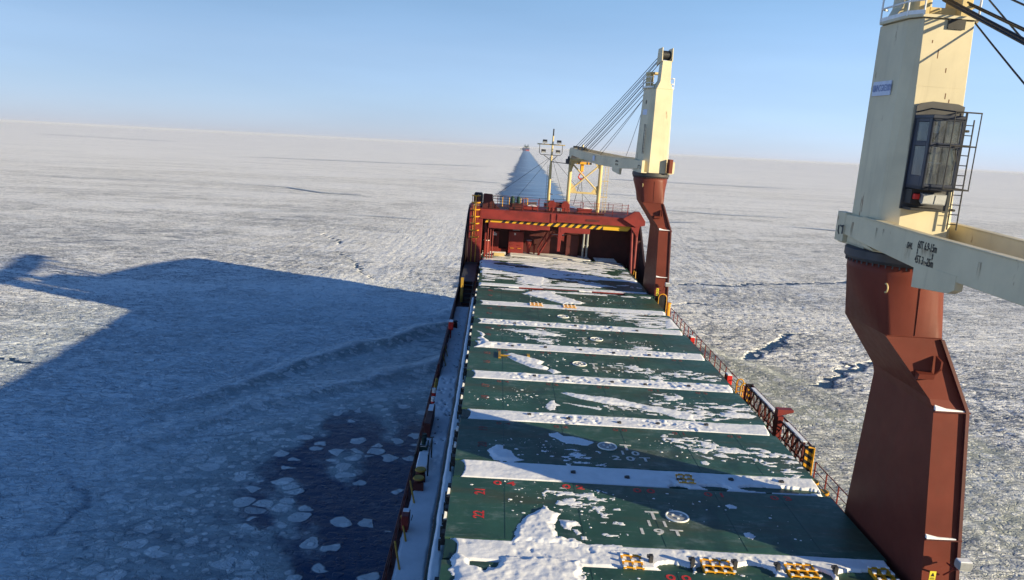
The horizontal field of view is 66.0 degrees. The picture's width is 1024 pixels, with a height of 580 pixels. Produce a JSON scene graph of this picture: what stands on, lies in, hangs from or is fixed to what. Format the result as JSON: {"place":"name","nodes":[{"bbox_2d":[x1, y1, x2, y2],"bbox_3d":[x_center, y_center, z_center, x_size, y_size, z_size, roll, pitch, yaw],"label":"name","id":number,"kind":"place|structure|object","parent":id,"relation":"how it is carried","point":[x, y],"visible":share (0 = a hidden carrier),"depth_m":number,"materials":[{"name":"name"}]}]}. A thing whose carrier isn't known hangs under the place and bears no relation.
{"place":"outdoors","nodes":[
{"label":"outdoors","id":0,"kind":"place"},
{"bbox_2d":[0,120,1023,579],"bbox_3d":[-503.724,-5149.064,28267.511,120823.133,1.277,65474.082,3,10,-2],"label":"sea ice","id":1,"kind":"structure","parent":0,"point":[218,374],"depth_m":116.97,"materials":[{"name":"ice"}]},
{"bbox_2d":[17,174,297,188],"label":"water lead","id":2,"kind":"object","parent":1,"relation":"in","point":[174,181],"visible":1,"depth_m":416.23,"materials":[{"name":"blue"}]},
{"bbox_2d":[263,157,492,166],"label":"water lead","id":3,"kind":"object","parent":1,"relation":"in","point":[361,161],"visible":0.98,"depth_m":955.54,"materials":[{"name":"blue"}]},
{"bbox_2d":[0,0,1023,172],"label":"sky","id":4,"kind":"structure","parent":0,"point":[781,80],"materials":[{"name":"blue"}]},
{"bbox_2d":[453,151,575,286],"bbox_3d":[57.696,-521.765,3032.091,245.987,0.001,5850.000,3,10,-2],"label":"channel water","id":5,"kind":"structure","parent":0,"point":[536,187],"depth_m":578.19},
{"bbox_2d":[383,202,826,579],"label":"cargo ship","id":6,"kind":"object","parent":5,"relation":"in","point":[617,237],"visible":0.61,"depth_m":95.60,"materials":[{"name":"paint"}]},
{"bbox_2d":[382,465,411,579],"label":"railing","id":7,"kind":"object","parent":6,"relation":"on","point":[390,553],"visible":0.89,"depth_m":34.80,"materials":[{"name":"metal"}]},
{"bbox_2d":[394,541,399,569],"bbox_3d":[-4.757,11.295,33.312,0.393,0.823,1.370,1,11,-13],"label":"railing stay","id":8,"kind":"object","parent":6,"relation":"attached to","point":[397,557],"visible":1,"depth_m":33.36,"materials":[{"name":"yellow paint"}]},
{"bbox_2d":[401,508,412,531],"bbox_3d":[-4.800,10.606,36.081,0.480,1.000,0.750,4,12,-2],"label":"fire box","id":9,"kind":"object","parent":6,"relation":"on","point":[405,519],"visible":0.9,"depth_m":35.73,"materials":[{"name":"red paint"}]},
{"bbox_2d":[413,475,424,490],"bbox_3d":[-4.778,9.885,40.299,0.600,0.700,0.600,4,12,-2],"label":"vent drum","id":10,"kind":"object","parent":6,"relation":"on","point":[418,484],"visible":0.98,"depth_m":40.03,"materials":[{"name":"red paint"}]},
{"bbox_2d":[415,467,425,481],"bbox_3d":[-4.793,9.681,41.278,0.600,0.700,0.600,4,12,-2],"label":"vent drum","id":11,"kind":"object","parent":6,"relation":"on","point":[420,470],"visible":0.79,"depth_m":41.04,"materials":[{"name":"red paint"}]},
{"bbox_2d":[413,436,432,476],"bbox_3d":[-4.819,9.042,42.881,0.781,1.295,2.490,4,12,-2],"label":"gate frame","id":12,"kind":"object","parent":6,"relation":"on","point":[423,459],"visible":0.96,"depth_m":42.73,"materials":[{"name":"black paint"}]},
{"bbox_2d":[420,433,428,450],"bbox_3d":[-5.055,8.755,45.525,0.450,0.750,1.100,4,12,-2],"label":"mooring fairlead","id":13,"kind":"object","parent":6,"relation":"on","point":[424,441],"visible":0.77,"depth_m":45.16,"materials":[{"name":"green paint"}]},
{"bbox_2d":[417,364,437,455],"bbox_3d":[-5.381,7.386,51.210,0.070,1.076,14.250,4,12,-2],"label":"railing","id":14,"kind":"object","parent":6,"relation":"on","point":[429,401],"visible":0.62,"depth_m":49.83,"materials":[{"name":"metal"}]},
{"bbox_2d":[431,388,435,403],"bbox_3d":[-5.205,6.989,52.208,0.300,0.630,1.363,4,12,-2],"label":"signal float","id":15,"kind":"object","parent":14,"relation":"attached to","point":[433,396],"visible":1,"depth_m":52.56,"materials":[{"name":"white paint"}]},
{"bbox_2d":[424,404,434,436],"bbox_3d":[-5.067,7.963,48.475,0.400,0.900,3.400,4,12,-2],"label":"equipment locker","id":16,"kind":"object","parent":6,"relation":"on","point":[429,420],"visible":0.95,"depth_m":47.57,"materials":[{"name":"metal"}]},
{"bbox_2d":[391,306,468,579],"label":"walkway snow","id":17,"kind":"structure","parent":6,"relation":"on","point":[413,552],"depth_m":41.66,"materials":[{"name":"snow"}]},
{"bbox_2d":[427,297,474,579],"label":"ledge snow","id":18,"kind":"structure","parent":6,"relation":"on","point":[435,563],"depth_m":38.18,"materials":[{"name":"snow"}]},
{"bbox_2d":[448,320,453,337],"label":"fire box","id":19,"kind":"object","parent":6,"relation":"on","point":[451,325],"visible":1,"depth_m":68.19,"materials":[{"name":"red paint"}]},
{"bbox_2d":[470,194,480,261],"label":"caged ladder","id":20,"kind":"object","parent":6,"relation":"attached to","point":[475,214],"visible":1,"depth_m":94.25,"materials":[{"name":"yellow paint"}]},
{"bbox_2d":[474,192,482,206],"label":"vent housing","id":21,"kind":"object","parent":6,"relation":"on","point":[480,198],"visible":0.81,"depth_m":96.53,"materials":[{"name":"black paint"}]},
{"bbox_2d":[483,193,499,208],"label":"wind screen","id":22,"kind":"object","parent":6,"relation":"on","point":[488,201],"visible":1,"depth_m":96.34,"materials":[{"name":"red paint"}]},
{"bbox_2d":[489,228,498,251],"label":"valve cabinet","id":23,"kind":"object","parent":6,"relation":"on","point":[495,240],"visible":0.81,"depth_m":101.70,"materials":[{"name":"metal"}]},
{"bbox_2d":[492,196,522,209],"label":"winch","id":24,"kind":"object","parent":6,"relation":"on","point":[507,204],"visible":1,"depth_m":95.95,"materials":[{"name":"black paint"}]},
{"bbox_2d":[507,229,523,253],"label":"louvred cabinet","id":25,"kind":"object","parent":6,"relation":"on","point":[515,240],"visible":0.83,"depth_m":101.71,"materials":[{"name":"metal"}]},
{"bbox_2d":[509,196,522,209],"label":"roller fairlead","id":26,"kind":"object","parent":6,"relation":"on","point":[517,203],"visible":0.9,"depth_m":96.62,"materials":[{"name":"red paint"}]},
{"bbox_2d":[526,239,531,253],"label":"mushroom vent","id":27,"kind":"object","parent":6,"relation":"on","point":[528,243],"visible":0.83,"depth_m":101.78,"materials":[{"name":"metal"}]},
{"bbox_2d":[523,204,537,209],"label":"deck box","id":28,"kind":"object","parent":6,"relation":"on","point":[528,207],"visible":0.81,"depth_m":97.24,"materials":[{"name":"red paint"}]},
{"bbox_2d":[493,129,590,209],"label":"foremast","id":29,"kind":"object","parent":6,"relation":"on","point":[550,167],"visible":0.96,"depth_m":97.83,"materials":[{"name":"metal"}]},
{"bbox_2d":[506,252,590,260],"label":"snow blanket","id":30,"kind":"object","parent":6,"relation":"on","point":[548,256],"visible":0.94,"depth_m":100.98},
{"bbox_2d":[537,226,564,255],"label":"ship stairs","id":31,"kind":"structure","parent":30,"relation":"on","point":[548,238],"depth_m":100.98,"materials":[{"name":"metal"}]},
{"bbox_2d":[480,254,623,266],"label":"hatch cover","id":32,"kind":"object","parent":6,"relation":"on","point":[481,257],"visible":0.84,"depth_m":98.46,"materials":[{"name":"metal"}]},
{"bbox_2d":[494,251,503,255],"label":"wooden crate","id":33,"kind":"object","parent":32,"relation":"on","point":[498,253],"visible":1,"depth_m":98.78,"materials":[{"name":"beige paint"}]},
{"bbox_2d":[482,257,623,267],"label":"snow strip","id":34,"kind":"object","parent":32,"relation":"on","point":[551,262],"visible":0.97,"depth_m":96.92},
{"bbox_2d":[477,259,636,280],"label":"hatch cover","id":35,"kind":"object","parent":6,"relation":"on","point":[616,272],"visible":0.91,"depth_m":92.58,"materials":[{"name":"metal"}]},
{"bbox_2d":[480,259,500,269],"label":"snow drift","id":36,"kind":"object","parent":35,"relation":"on","point":[484,264],"visible":1,"depth_m":91.91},
{"bbox_2d":[480,270,636,281],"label":"snow strip","id":37,"kind":"object","parent":35,"relation":"on","point":[578,277],"visible":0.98,"depth_m":88.03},
{"bbox_2d":[547,201,569,211],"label":"mooring winch","id":38,"kind":"object","parent":6,"relation":"on","point":[559,205],"visible":0.76,"depth_m":98.03,"materials":[{"name":"red paint"}]},
{"bbox_2d":[495,195,622,208],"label":"railing","id":39,"kind":"object","parent":6,"relation":"on","point":[560,199],"visible":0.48,"depth_m":102.11,"materials":[{"name":"metal"}]},
{"bbox_2d":[476,273,647,294],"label":"hatch cover","id":40,"kind":"object","parent":6,"relation":"on","point":[614,284],"visible":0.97,"depth_m":84.40,"materials":[{"name":"metal"}]},
{"bbox_2d":[518,276,544,284],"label":"snow drift","id":41,"kind":"object","parent":40,"relation":"on","point":[533,280],"visible":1,"depth_m":84.56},
{"bbox_2d":[543,288,579,292],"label":"gap plate","id":42,"kind":"object","parent":40,"relation":"on","point":[548,289],"visible":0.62,"depth_m":79.99,"materials":[{"name":"green paint"}]},
{"bbox_2d":[519,287,623,294],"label":"drain pipe","id":43,"kind":"object","parent":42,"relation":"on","point":[571,290],"visible":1,"depth_m":80.30,"materials":[{"name":"metal"}]},
{"bbox_2d":[482,255,641,288],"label":"scoured snow","id":44,"kind":"structure","parent":40,"relation":"on","point":[551,272],"depth_m":90.82,"materials":[{"name":"snow"}]},
{"bbox_2d":[479,282,647,293],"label":"snow strip","id":45,"kind":"object","parent":40,"relation":"on","point":[531,286],"visible":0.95,"depth_m":81.46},
{"bbox_2d":[624,293,654,298],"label":"gap plate","id":46,"kind":"object","parent":40,"relation":"on","point":[642,295],"visible":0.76,"depth_m":80.19,"materials":[{"name":"green paint"}]},
{"bbox_2d":[535,210,603,214],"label":"deck pipe","id":47,"kind":"object","parent":6,"relation":"on","point":[569,212],"visible":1,"depth_m":96.62,"materials":[{"name":"metal"}]},
{"bbox_2d":[473,286,666,315],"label":"hatch cover","id":48,"kind":"object","parent":6,"relation":"on","point":[500,294],"visible":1,"depth_m":76.17,"materials":[{"name":"metal"}]},
{"bbox_2d":[523,291,582,303],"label":"snow drift","id":49,"kind":"object","parent":48,"relation":"on","point":[550,296],"visible":1,"depth_m":76.43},
{"bbox_2d":[486,287,650,298],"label":"snow strip","id":50,"kind":"object","parent":48,"relation":"on","point":[570,292],"visible":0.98,"depth_m":79.33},
{"bbox_2d":[480,300,665,315],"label":"snow strip","id":51,"kind":"object","parent":48,"relation":"on","point":[520,304],"visible":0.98,"depth_m":72.93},
{"bbox_2d":[565,234,578,255],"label":"shaded cabinet","id":52,"kind":"object","parent":6,"relation":"on","point":[571,245],"visible":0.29,"depth_m":102.32,"materials":[{"name":"metal"}]},
{"bbox_2d":[522,199,628,216],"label":"railing","id":53,"kind":"object","parent":6,"relation":"on","point":[627,211],"visible":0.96,"depth_m":95.98,"materials":[{"name":"metal"}]},
{"bbox_2d":[470,304,683,335],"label":"hatch cover","id":54,"kind":"object","parent":6,"relation":"on","point":[534,314],"visible":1,"depth_m":69.01,"materials":[{"name":"metal"}]},
{"bbox_2d":[478,318,681,334],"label":"snow strip","id":55,"kind":"object","parent":54,"relation":"on","point":[572,326],"visible":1,"depth_m":66.01,"materials":[{"name":"snow"}]},
{"bbox_2d":[595,312,670,329],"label":"scoured snow","id":56,"kind":"structure","parent":54,"relation":"on","point":[644,321],"depth_m":70.14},
{"bbox_2d":[665,319,678,328],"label":"snow drift","id":57,"kind":"object","parent":54,"relation":"on","point":[670,324],"visible":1,"depth_m":68.44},
{"bbox_2d":[581,234,584,257],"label":"vertical pipe","id":58,"kind":"object","parent":6,"relation":"on","point":[583,245],"visible":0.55,"depth_m":101.53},
{"bbox_2d":[577,207,591,212],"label":"deck box","id":59,"kind":"object","parent":6,"relation":"on","point":[586,210],"visible":0.81,"depth_m":98.33,"materials":[{"name":"red paint"}]},
{"bbox_2d":[584,234,588,257],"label":"vertical pipe","id":60,"kind":"object","parent":6,"relation":"on","point":[586,250],"visible":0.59,"depth_m":101.55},
{"bbox_2d":[467,323,706,360],"bbox_3d":[5.540,4.367,61.766,18.010,1.050,7.050,4,12,-2],"label":"hatch cover","id":61,"kind":"object","parent":6,"relation":"on","point":[609,339],"visible":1,"depth_m":62.25,"materials":[{"name":"metal"}]},
{"bbox_2d":[474,331,495,346],"bbox_3d":[-2.026,3.687,60.214,1.680,0.122,4.970,4,12,-2],"label":"snow drift","id":62,"kind":"object","parent":61,"relation":"on","point":[485,342],"visible":1,"depth_m":58.90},
{"bbox_2d":[500,328,565,345],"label":"scoured snow","id":63,"kind":"structure","parent":61,"relation":"on","point":[548,341],"depth_m":61.49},
{"bbox_2d":[511,330,560,335],"bbox_3d":[1.776,3.382,62.991,4.290,0.099,1.650,4,12,-2],"label":"snow drift","id":64,"kind":"object","parent":61,"relation":"on","point":[540,332],"visible":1,"depth_m":63.00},
{"bbox_2d":[475,340,704,360],"bbox_3d":[5.762,4.556,59.050,17.550,0.196,1.800,4,12,-2],"label":"snow strip","id":65,"kind":"object","parent":61,"relation":"on","point":[589,350],"visible":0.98,"depth_m":59.00,"materials":[{"name":"snow"}]},
{"bbox_2d":[566,158,608,211],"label":"jib rest","id":66,"kind":"object","parent":6,"relation":"on","point":[596,190],"visible":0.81,"depth_m":99.39,"materials":[{"name":"beige paint"}]},
{"bbox_2d":[462,347,734,392],"bbox_3d":[5.653,5.835,54.733,18.010,1.050,7.120,4,12,-2],"label":"hatch cover","id":67,"kind":"object","parent":6,"relation":"on","point":[488,359],"visible":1,"depth_m":55.25,"materials":[{"name":"metal"}]},
{"bbox_2d":[498,351,529,357],"bbox_3d":[0.151,4.677,56.149,2.250,0.096,1.400,4,12,-2],"label":"lifting bracket","id":68,"kind":"object","parent":67,"relation":"on","point":[500,354],"visible":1,"depth_m":56.08,"materials":[{"name":"metal"}]},
{"bbox_2d":[505,353,548,369],"bbox_3d":[0.957,4.929,55.142,3.150,0.151,3.640,4,12,-2],"label":"snow drift","id":69,"kind":"object","parent":67,"relation":"on","point":[530,362],"visible":1,"depth_m":54.98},
{"bbox_2d":[472,370,732,392],"bbox_3d":[5.953,6.026,51.966,17.550,0.222,1.725,4,12,-2],"label":"snow strip","id":70,"kind":"object","parent":67,"relation":"on","point":[598,381],"visible":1,"depth_m":51.86,"materials":[{"name":"snow"}]},
{"bbox_2d":[592,257,616,262],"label":"grating stack","id":71,"kind":"object","parent":6,"relation":"on","point":[604,260],"visible":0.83,"depth_m":101.04,"materials":[{"name":"green paint"}]},
{"bbox_2d":[457,377,772,435],"bbox_3d":[5.768,7.316,47.637,18.010,1.050,7.220,4,12,-2],"label":"hatch cover","id":72,"kind":"object","parent":6,"relation":"on","point":[482,390],"visible":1,"depth_m":48.28,"materials":[{"name":"metal"}]},
{"bbox_2d":[545,400,559,409],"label":"snow drift","id":73,"kind":"object","parent":72,"relation":"on","point":[551,405],"visible":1,"depth_m":46.68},
{"bbox_2d":[569,403,600,409],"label":"snow drift","id":74,"kind":"object","parent":72,"relation":"on","point":[597,408],"visible":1,"depth_m":46.85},
{"bbox_2d":[468,408,768,435],"bbox_3d":[6.018,7.528,44.809,17.550,0.201,1.650,4,12,-2],"label":"snow strip","id":75,"kind":"object","parent":72,"relation":"on","point":[592,420],"visible":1,"depth_m":44.75,"materials":[{"name":"snow"}]},
{"bbox_2d":[562,392,694,420],"bbox_3d":[6.944,6.940,47.470,7.840,0.134,3.850,4,12,-2],"label":"snow drift","id":76,"kind":"object","parent":72,"relation":"on","point":[666,411],"visible":1,"depth_m":47.62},
{"bbox_2d":[607,342,720,405],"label":"scoured snow","id":77,"kind":"structure","parent":72,"relation":"on","point":[658,378],"depth_m":54.39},
{"bbox_2d":[603,399,752,421],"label":"scoured snow","id":78,"kind":"structure","parent":72,"relation":"on","point":[700,414],"depth_m":47.43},
{"bbox_2d":[720,412,756,418],"bbox_3d":[13.560,7.471,47.193,2.310,0.091,1.120,4,12,-2],"label":"snow drift","id":79,"kind":"object","parent":72,"relation":"on","point":[735,415],"visible":1,"depth_m":47.09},
{"bbox_2d":[569,47,674,314],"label":"deck crane","id":80,"kind":"object","parent":6,"relation":"on","point":[651,165],"visible":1,"depth_m":80.20,"materials":[{"name":"red paint"}]},
{"bbox_2d":[573,162,591,204],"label":"hook block","id":81,"kind":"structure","parent":80,"relation":"hanging from","point":[582,164],"depth_m":103.56,"materials":[{"name":"yellow paint"}]},
{"bbox_2d":[434,560,824,579],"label":"hatch cover","id":82,"kind":"object","parent":6,"relation":"on","point":[599,574],"visible":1,"depth_m":29.40,"materials":[{"name":"green paint"}]},
{"bbox_2d":[448,553,586,579],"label":"snow drift","id":83,"kind":"object","parent":82,"relation":"on","point":[509,567],"visible":1,"depth_m":28.96,"materials":[{"name":"snow"}]},
{"bbox_2d":[470,296,804,578],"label":"snow crumbs","id":84,"kind":"object","parent":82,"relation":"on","point":[638,439],"visible":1,"depth_m":40.55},
{"bbox_2d":[449,418,825,496],"bbox_3d":[5.884,8.805,40.502,18.010,1.050,7.300,4,12,-2],"label":"hatch cover","id":85,"kind":"object","parent":6,"relation":"on","point":[616,447],"visible":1,"depth_m":40.87,"materials":[{"name":"metal"}]},
{"bbox_2d":[487,445,522,461],"bbox_3d":[-0.322,8.123,39.418,1.890,0.119,2.115,4,12,-2],"label":"snow drift","id":86,"kind":"object","parent":85,"relation":"on","point":[499,453],"visible":1,"depth_m":39.08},
{"bbox_2d":[549,432,593,445],"bbox_3d":[3.147,7.892,41.858,2.385,0.044,1.665,4,12,-2],"label":"snow drift","id":87,"kind":"object","parent":85,"relation":"on","point":[569,439],"visible":1,"depth_m":41.68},
{"bbox_2d":[460,459,821,496],"bbox_3d":[6.182,9.027,37.718,17.550,0.170,1.950,4,12,-2],"label":"snow strip","id":88,"kind":"object","parent":85,"relation":"on","point":[551,473],"visible":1,"depth_m":37.75,"materials":[{"name":"snow"}]},
{"bbox_2d":[675,472,696,483],"bbox_3d":[8.321,9.083,37.784,0.830,0.235,0.950,4,12,-2],"label":"lashing grid","id":89,"kind":"object","parent":85,"relation":"attached to","point":[685,478],"visible":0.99,"depth_m":37.74,"materials":[{"name":"yellow paint"}]},
{"bbox_2d":[661,434,802,478],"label":"scoured snow","id":90,"kind":"structure","parent":85,"relation":"on","point":[719,450],"depth_m":41.54,"materials":[{"name":"snow"}]},
{"bbox_2d":[438,476,898,579],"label":"hatch cover","id":91,"kind":"object","parent":6,"relation":"on","point":[483,508],"visible":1,"depth_m":33.66,"materials":[{"name":"metal"}]},
{"bbox_2d":[512,505,583,547],"bbox_3d":[1.445,9.651,32.617,2.970,0.128,3.420,4,12,-2],"label":"snow drift","id":92,"kind":"object","parent":91,"relation":"on","point":[537,526],"visible":1,"depth_m":31.90,"materials":[{"name":"snow"}]},
{"bbox_2d":[559,520,580,529],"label":"snow drift","id":93,"kind":"object","parent":91,"relation":"on","point":[567,524],"visible":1,"depth_m":32.70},
{"bbox_2d":[541,447,627,551],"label":"scoured snow","id":94,"kind":"structure","parent":91,"relation":"on","point":[570,502],"depth_m":35.03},
{"bbox_2d":[620,553,645,569],"bbox_3d":[4.602,10.417,30.136,0.830,0.235,0.950,4,12,-2],"label":"lashing grid","id":95,"kind":"object","parent":91,"relation":"attached to","point":[633,561],"visible":1,"depth_m":30.09,"materials":[{"name":"yellow paint"}]},
{"bbox_2d":[647,554,653,562],"bbox_3d":[5.292,10.372,30.296,0.230,0.410,0.200,4,12,-2],"label":"stacking post","id":96,"kind":"object","parent":91,"relation":"on","point":[650,557],"visible":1,"depth_m":30.20,"materials":[{"name":"metal"}]},
{"bbox_2d":[450,538,894,579],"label":"snow strip","id":97,"kind":"object","parent":91,"relation":"on","point":[586,555],"visible":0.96,"depth_m":30.73,"materials":[{"name":"snow"}]},
{"bbox_2d":[688,556,694,568],"bbox_3d":[6.889,10.482,30.293,0.230,0.410,0.200,4,12,-2],"label":"stacking post","id":98,"kind":"object","parent":91,"relation":"on","point":[691,559],"visible":1,"depth_m":30.21,"materials":[{"name":"metal"}]},
{"bbox_2d":[699,557,736,574],"bbox_3d":[7.875,10.621,30.231,1.190,0.235,0.950,4,12,-2],"label":"lashing grid","id":99,"kind":"object","parent":91,"relation":"attached to","point":[713,570],"visible":1,"depth_m":30.18,"materials":[{"name":"yellow paint"}]},
{"bbox_2d":[731,559,737,570],"bbox_3d":[8.535,10.584,30.341,0.230,0.410,0.200,4,12,-2],"label":"stacking post","id":100,"kind":"object","parent":91,"relation":"on","point":[734,562],"visible":0.89,"depth_m":30.26,"materials":[{"name":"metal"}]},
{"bbox_2d":[743,532,755,539],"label":"snow drift","id":101,"kind":"object","parent":91,"relation":"on","point":[749,535],"visible":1,"depth_m":32.80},
{"bbox_2d":[773,562,780,571],"bbox_3d":[10.182,10.697,30.340,0.230,0.410,0.200,4,12,-2],"label":"stacking post","id":102,"kind":"object","parent":91,"relation":"on","point":[777,565],"visible":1,"depth_m":30.25,"materials":[{"name":"metal"}]},
{"bbox_2d":[783,561,822,578],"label":"lashing grid","id":103,"kind":"object","parent":91,"relation":"attached to","point":[806,571],"visible":1,"depth_m":30.29,"materials":[{"name":"yellow paint"}]},
{"bbox_2d":[831,565,838,575],"bbox_3d":[12.427,10.836,30.406,0.230,0.410,0.200,4,12,-2],"label":"stacking post","id":104,"kind":"object","parent":91,"relation":"on","point":[835,568],"visible":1,"depth_m":30.32,"materials":[{"name":"metal"}]},
{"bbox_2d":[867,566,899,579],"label":"lashing grid","id":105,"kind":"object","parent":91,"relation":"attached to","point":[882,575],"visible":1,"depth_m":30.43,"materials":[{"name":"yellow paint"}]},
{"bbox_2d":[667,302,670,315],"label":"yellow post","id":106,"kind":"object","parent":6,"relation":"on","point":[668,308],"visible":0.52,"depth_m":81.28,"materials":[{"name":"metal"}]},
{"bbox_2d":[670,308,744,398],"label":"railing","id":107,"kind":"object","parent":6,"relation":"on","point":[705,350],"visible":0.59,"depth_m":67.10,"materials":[{"name":"metal"}]},
{"bbox_2d":[724,372,731,384],"bbox_3d":[15.999,7.007,58.527,0.400,1.700,0.700,4,12,-2],"label":"fire box","id":108,"kind":"object","parent":6,"relation":"on","point":[728,376],"visible":0.58,"depth_m":58.12,"materials":[{"name":"red paint"}]},
{"bbox_2d":[735,378,744,396],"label":"ladder hoops","id":109,"kind":"object","parent":6,"relation":"on","point":[740,393],"visible":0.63,"depth_m":56.99,"materials":[{"name":"yellow paint"}]},
{"bbox_2d":[743,383,815,474],"bbox_3d":[16.671,8.393,49.734,1.000,2.650,11.220,4,12,-2],"label":"gangway","id":110,"kind":"object","parent":6,"relation":"on","point":[806,458],"visible":0.85,"depth_m":48.30,"materials":[{"name":"red paint"}]},
{"bbox_2d":[813,462,847,511],"bbox_3d":[16.887,11.009,40.169,0.070,1.446,7.650,4,12,-2],"label":"railing","id":111,"kind":"object","parent":6,"relation":"on","point":[839,487],"visible":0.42,"depth_m":42.03,"materials":[{"name":"metal"}]},
{"bbox_2d":[834,0,1023,579],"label":"deck crane","id":112,"kind":"object","parent":6,"relation":"on","point":[913,253],"visible":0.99,"depth_m":29.33,"materials":[{"name":"red paint"}]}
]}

